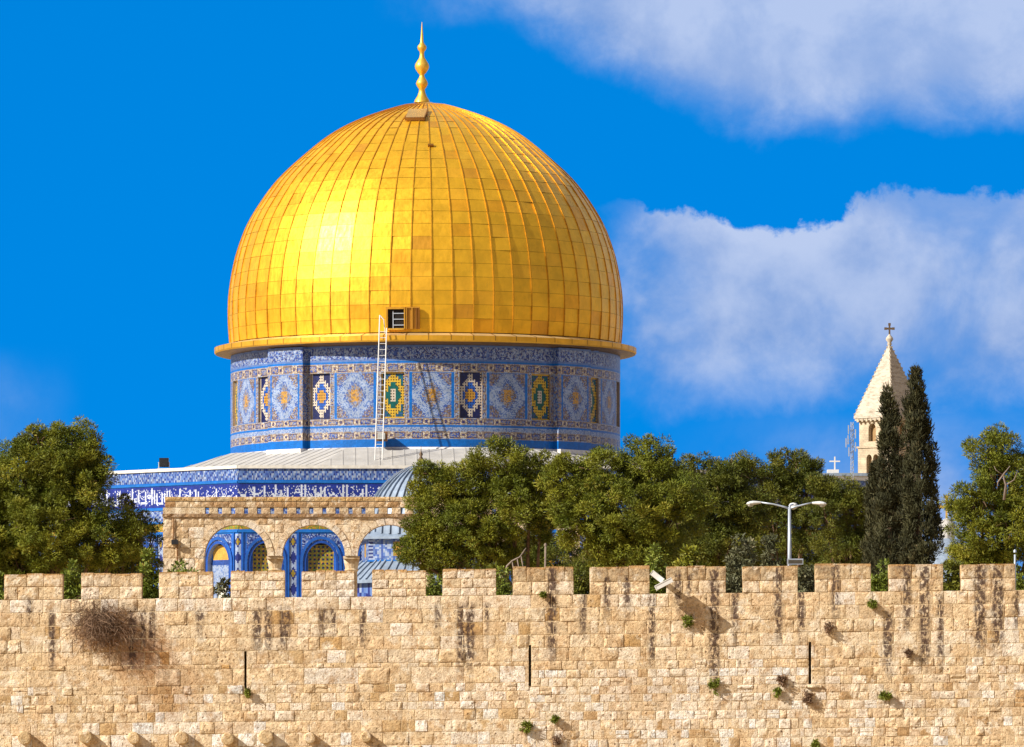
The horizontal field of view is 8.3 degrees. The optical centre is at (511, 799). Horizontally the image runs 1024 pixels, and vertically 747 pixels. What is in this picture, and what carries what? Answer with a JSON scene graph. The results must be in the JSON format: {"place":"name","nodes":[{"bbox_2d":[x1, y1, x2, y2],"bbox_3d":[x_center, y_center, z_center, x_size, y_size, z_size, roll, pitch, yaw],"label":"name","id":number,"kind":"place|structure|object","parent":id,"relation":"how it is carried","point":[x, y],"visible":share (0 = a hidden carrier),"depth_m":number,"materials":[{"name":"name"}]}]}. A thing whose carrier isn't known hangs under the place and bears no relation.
{"place":"outdoors","nodes":[
{"label":"outdoors","id":0,"kind":"place"},
{"bbox_2d":[0,0,1023,577],"label":"sky","id":1,"kind":"structure","parent":0,"point":[774,186],"materials":[{"name":"blue"}]},
{"bbox_3d":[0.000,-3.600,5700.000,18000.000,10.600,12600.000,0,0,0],"label":"ground","id":2,"kind":"structure","parent":0,"visible":0},
{"bbox_2d":[0,571,5,599],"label":"shrub","id":3,"kind":"object","parent":2,"relation":"on","point":[1,585],"visible":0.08,"depth_m":227.90,"materials":[{"name":"green plant"}]},
{"bbox_2d":[60,558,80,598],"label":"shrub","id":4,"kind":"object","parent":2,"relation":"on","point":[72,587],"visible":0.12,"depth_m":225.87,"materials":[{"name":"green plant"}]},
{"bbox_2d":[3,552,137,590],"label":"pine tree","id":5,"kind":"object","parent":2,"relation":"on","point":[78,570],"depth_m":287.31,"materials":[{"name":"green plant"}]},
{"bbox_2d":[0,414,152,585],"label":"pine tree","id":6,"kind":"object","parent":2,"relation":"on","point":[57,471],"visible":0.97,"depth_m":261.18,"materials":[{"name":"green plant"}]},
{"bbox_2d":[98,492,164,585],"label":"pine tree","id":7,"kind":"object","parent":2,"relation":"on","point":[131,568],"visible":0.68,"depth_m":263.94,"materials":[{"name":"green plant"}]},
{"bbox_2d":[135,547,160,598],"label":"shrub","id":8,"kind":"object","parent":2,"relation":"on","point":[150,580],"visible":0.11,"depth_m":225.87,"materials":[{"name":"green plant"}]},
{"bbox_2d":[167,558,198,571],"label":"shrub","id":9,"kind":"object","parent":2,"relation":"on","point":[181,561],"visible":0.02,"depth_m":227.93,"materials":[{"name":"green plant"}]},
{"bbox_2d":[214,577,230,597],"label":"shrub","id":10,"kind":"object","parent":2,"relation":"on","point":[221,586],"visible":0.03,"depth_m":223.93,"materials":[{"name":"green plant"}]},
{"bbox_2d":[426,572,442,595],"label":"shrub","id":11,"kind":"object","parent":2,"relation":"on","point":[434,590],"visible":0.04,"depth_m":225.85,"materials":[{"name":"green plant"}]},
{"bbox_2d":[391,433,560,585],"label":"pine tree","id":12,"kind":"object","parent":2,"relation":"on","point":[441,537],"visible":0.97,"depth_m":257.61,"materials":[{"name":"green plant"}]},
{"bbox_2d":[479,560,512,590],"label":"shrub","id":13,"kind":"object","parent":2,"relation":"on","point":[491,566],"visible":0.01,"depth_m":237.73,"materials":[{"name":"green plant"}]},
{"bbox_2d":[496,565,512,594],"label":"shrub","id":14,"kind":"object","parent":2,"relation":"on","point":[506,590],"visible":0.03,"depth_m":223.94,"materials":[{"name":"green plant"}]},
{"bbox_2d":[0,563,1023,746],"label":"crenellated wall","id":15,"kind":"structure","parent":2,"relation":"on","point":[619,657],"depth_m":209.99,"materials":[{"name":"stone"}]},
{"bbox_2d":[59,587,146,661],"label":"dry bush","id":16,"kind":"object","parent":15,"relation":"attached to","point":[101,622],"visible":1,"depth_m":209.71,"materials":[{"name":"brown plant"}]},
{"bbox_2d":[244,687,250,697],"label":"wall tuft","id":17,"kind":"object","parent":15,"relation":"attached to","point":[247,691],"visible":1,"depth_m":209.84,"materials":[{"name":"green plant"}]},
{"bbox_2d":[519,720,533,733],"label":"wall tuft","id":18,"kind":"object","parent":15,"relation":"attached to","point":[527,725],"visible":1,"depth_m":209.85,"materials":[{"name":"green plant"}]},
{"bbox_2d":[538,591,547,598],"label":"wall tuft","id":19,"kind":"object","parent":15,"relation":"attached to","point":[542,594],"visible":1,"depth_m":209.85,"materials":[{"name":"green plant"}]},
{"bbox_2d":[550,714,559,723],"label":"wall tuft","id":20,"kind":"object","parent":15,"relation":"attached to","point":[555,718],"visible":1,"depth_m":209.84,"materials":[{"name":"green plant"}]},
{"bbox_2d":[551,734,563,745],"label":"wall tuft","id":21,"kind":"object","parent":15,"relation":"attached to","point":[556,740],"visible":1,"depth_m":209.84,"materials":[{"name":"brown plant"}]},
{"bbox_2d":[650,570,672,590],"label":"wall floodlights","id":22,"kind":"object","parent":15,"relation":"attached to","point":[659,578],"depth_m":209.12,"materials":[{"name":"white paint"}]},
{"bbox_2d":[681,614,693,627],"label":"wall tuft","id":23,"kind":"object","parent":15,"relation":"attached to","point":[687,621],"visible":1,"depth_m":209.87,"materials":[{"name":"green plant"}]},
{"bbox_2d":[707,677,719,694],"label":"wall tuft","id":24,"kind":"object","parent":15,"relation":"attached to","point":[714,684],"visible":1,"depth_m":209.88,"materials":[{"name":"green plant"}]},
{"bbox_2d":[773,686,781,697],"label":"wall tuft","id":25,"kind":"object","parent":15,"relation":"attached to","point":[777,690],"visible":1,"depth_m":209.87,"materials":[{"name":"green plant"}]},
{"bbox_2d":[776,674,789,685],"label":"wall tuft","id":26,"kind":"object","parent":15,"relation":"attached to","point":[781,679],"visible":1,"depth_m":209.88,"materials":[{"name":"brown plant"}]},
{"bbox_2d":[802,689,815,703],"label":"wall tuft","id":27,"kind":"object","parent":15,"relation":"attached to","point":[807,699],"visible":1,"depth_m":209.86,"materials":[{"name":"brown plant"}]},
{"bbox_2d":[810,739,819,746],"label":"wall tuft","id":28,"kind":"object","parent":15,"relation":"attached to","point":[815,743],"visible":1,"depth_m":209.85,"materials":[{"name":"green plant"}]},
{"bbox_2d":[823,622,833,635],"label":"wall tuft","id":29,"kind":"object","parent":15,"relation":"attached to","point":[827,627],"visible":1,"depth_m":209.85,"materials":[{"name":"brown plant"}]},
{"bbox_2d":[867,598,877,608],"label":"wall tuft","id":30,"kind":"object","parent":15,"relation":"attached to","point":[872,604],"visible":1,"depth_m":209.83,"materials":[{"name":"green plant"}]},
{"bbox_2d":[878,690,892,700],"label":"wall tuft","id":31,"kind":"object","parent":15,"relation":"attached to","point":[887,696],"visible":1,"depth_m":209.84,"materials":[{"name":"green plant"}]},
{"bbox_2d":[903,648,914,658],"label":"wall tuft","id":32,"kind":"object","parent":15,"relation":"attached to","point":[908,653],"visible":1,"depth_m":209.86,"materials":[{"name":"brown plant"}]},
{"bbox_2d":[504,548,525,574],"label":"bare branch","id":33,"kind":"object","parent":2,"relation":"on","point":[511,561],"visible":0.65,"depth_m":235.98,"materials":[{"name":"wood"}]},
{"bbox_2d":[499,515,585,582],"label":"tree","id":34,"kind":"object","parent":2,"relation":"on","point":[554,552],"visible":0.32,"depth_m":291.65,"materials":[{"name":"green plant"}]},
{"bbox_2d":[544,543,546,566],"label":"metal post","id":35,"kind":"object","parent":2,"relation":"on","point":[545,544],"visible":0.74,"depth_m":239.97,"materials":[{"name":"grey metal"}]},
{"bbox_2d":[573,565,589,594],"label":"shrub","id":36,"kind":"object","parent":2,"relation":"on","point":[582,588],"visible":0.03,"depth_m":233.91,"materials":[{"name":"green plant"}]},
{"bbox_2d":[556,550,670,583],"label":"bush","id":37,"kind":"object","parent":2,"relation":"on","point":[580,561],"visible":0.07,"depth_m":289.61,"materials":[{"name":"green plant"}]},
{"bbox_2d":[532,433,717,577],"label":"pine tree","id":38,"kind":"object","parent":2,"relation":"on","point":[591,485],"visible":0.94,"depth_m":255.38,"materials":[{"name":"green plant"}]},
{"bbox_2d":[645,542,668,593],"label":"shrub","id":39,"kind":"object","parent":2,"relation":"on","point":[655,560],"visible":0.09,"depth_m":231.96,"materials":[{"name":"green plant"}]},
{"bbox_2d":[671,543,706,566],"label":"shrub","id":40,"kind":"object","parent":2,"relation":"on","point":[687,553],"visible":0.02,"depth_m":239.77,"materials":[{"name":"green plant"}]},
{"bbox_2d":[669,451,779,577],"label":"pine tree","id":41,"kind":"object","parent":2,"relation":"on","point":[728,481],"visible":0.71,"depth_m":274.37,"materials":[{"name":"green plant"}]},
{"bbox_2d":[723,533,760,592],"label":"shrub","id":42,"kind":"object","parent":2,"relation":"on","point":[734,581],"visible":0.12,"depth_m":241.79,"materials":[{"name":"green plant"}]},
{"bbox_2d":[663,530,837,580],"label":"tree","id":43,"kind":"object","parent":2,"relation":"on","point":[807,558],"visible":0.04,"depth_m":295.63,"materials":[{"name":"green plant"}]},
{"bbox_2d":[759,532,783,565],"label":"shrub","id":44,"kind":"object","parent":2,"relation":"on","point":[769,549],"visible":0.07,"depth_m":245.89,"materials":[{"name":"green plant"}]},
{"bbox_2d":[720,446,841,567],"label":"pine tree","id":45,"kind":"object","parent":2,"relation":"on","point":[787,481],"visible":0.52,"depth_m":284.58,"materials":[{"name":"green plant"}]},
{"bbox_2d":[746,501,825,565],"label":"street lamp","id":46,"kind":"object","parent":2,"relation":"on","point":[790,561],"visible":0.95,"depth_m":223.95,"materials":[{"name":"metal"}]},
{"bbox_2d":[798,564,813,591],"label":"shrub","id":47,"kind":"object","parent":2,"relation":"on","point":[805,576],"visible":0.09,"depth_m":229.83,"materials":[{"name":"green plant"}]},
{"bbox_2d":[795,471,872,563],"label":"pine tree","id":48,"kind":"object","parent":2,"relation":"on","point":[847,504],"visible":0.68,"depth_m":282.66,"materials":[{"name":"green plant"}]},
{"bbox_2d":[823,469,868,477],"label":"flat roofed house","id":49,"kind":"structure","parent":2,"relation":"on","point":[835,472],"depth_m":864.80,"materials":[{"name":"white paint"}]},
{"bbox_2d":[845,422,855,476],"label":"antenna mast","id":50,"kind":"object","parent":2,"relation":"on","point":[846,440],"visible":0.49,"depth_m":859.80,"materials":[{"name":"metal"}]},
{"bbox_2d":[858,459,887,575],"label":"cypress tree","id":51,"kind":"object","parent":2,"relation":"on","point":[870,488],"visible":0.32,"depth_m":275.83,"materials":[{"name":"green plant"}]},
{"bbox_2d":[871,558,889,591],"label":"shrub","id":52,"kind":"object","parent":2,"relation":"on","point":[878,582],"visible":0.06,"depth_m":231.90,"materials":[{"name":"green plant"}]},
{"bbox_2d":[867,380,907,586],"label":"cypress tree","id":53,"kind":"object","parent":2,"relation":"on","point":[889,526],"visible":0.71,"depth_m":271.73,"materials":[{"name":"green plant"}]},
{"bbox_2d":[854,323,922,539],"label":"church tower","id":54,"kind":"structure","parent":2,"relation":"on","point":[867,416],"depth_m":899.00,"materials":[{"name":"beige stone"}]},
{"bbox_2d":[896,362,946,569],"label":"cypress tree","id":55,"kind":"object","parent":2,"relation":"on","point":[915,549],"visible":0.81,"depth_m":265.69,"materials":[{"name":"green plant"}]},
{"bbox_2d":[928,518,968,582],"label":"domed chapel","id":56,"kind":"structure","parent":2,"relation":"on","point":[942,558],"depth_m":859.74,"materials":[{"name":"white stone"}]},
{"bbox_2d":[943,558,963,590],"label":"shrub","id":57,"kind":"object","parent":2,"relation":"on","point":[952,581],"visible":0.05,"depth_m":231.82,"materials":[{"name":"green plant"}]},
{"bbox_2d":[937,421,1023,579],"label":"pine tree","id":58,"kind":"object","parent":2,"relation":"on","point":[1005,521],"visible":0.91,"depth_m":255.40,"materials":[{"name":"green plant"}]},
{"bbox_2d":[994,466,1017,499],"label":"bare branch","id":59,"kind":"object","parent":58,"relation":"attached to","point":[1005,490],"visible":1,"depth_m":251.98,"materials":[{"name":"wood"}]},
{"bbox_2d":[1013,549,1016,589],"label":"metal post","id":60,"kind":"object","parent":2,"relation":"on","point":[1014,551],"visible":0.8,"depth_m":225.97,"materials":[{"name":"metal"}]},
{"bbox_2d":[1012,561,1023,589],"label":"shrub","id":61,"kind":"object","parent":2,"relation":"on","point":[1020,584],"visible":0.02,"depth_m":229.83,"materials":[{"name":"green plant"}]},
{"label":"stone platform","id":62,"kind":"structure","parent":2,"relation":"on","visible":0},
{"bbox_2d":[162,497,580,596],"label":"stone arcade","id":63,"kind":"object","parent":62,"relation":"on","point":[197,528],"visible":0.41,"depth_m":340.98,"materials":[{"name":"stone"}]},
{"bbox_2d":[171,518,177,560],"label":"wall lamp","id":64,"kind":"object","parent":63,"relation":"attached to","point":[173,541],"visible":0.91,"depth_m":340.87,"materials":[{"name":"metal"}]},
{"bbox_2d":[357,451,478,596],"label":"domed pavilion","id":65,"kind":"structure","parent":62,"relation":"on","point":[377,553],"depth_m":363.69,"materials":[{"name":"blue metal"}]},
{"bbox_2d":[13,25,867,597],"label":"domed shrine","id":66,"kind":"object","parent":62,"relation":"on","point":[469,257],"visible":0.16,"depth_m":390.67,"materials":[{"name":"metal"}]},
{"bbox_2d":[157,458,169,468],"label":"floodlight","id":67,"kind":"object","parent":66,"relation":"on","point":[163,462],"visible":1,"depth_m":380.10,"materials":[{"name":"metal"}]},
{"bbox_2d":[374,315,386,459],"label":"ladder","id":68,"kind":"object","parent":66,"relation":"on","point":[385,349],"visible":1,"depth_m":387.29,"materials":[{"name":"white metal"}]},
{"bbox_2d":[376,432,386,440],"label":"lamp box","id":69,"kind":"object","parent":66,"relation":"on","point":[379,435],"visible":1,"depth_m":388.16,"materials":[{"name":"white metal"}]}
]}

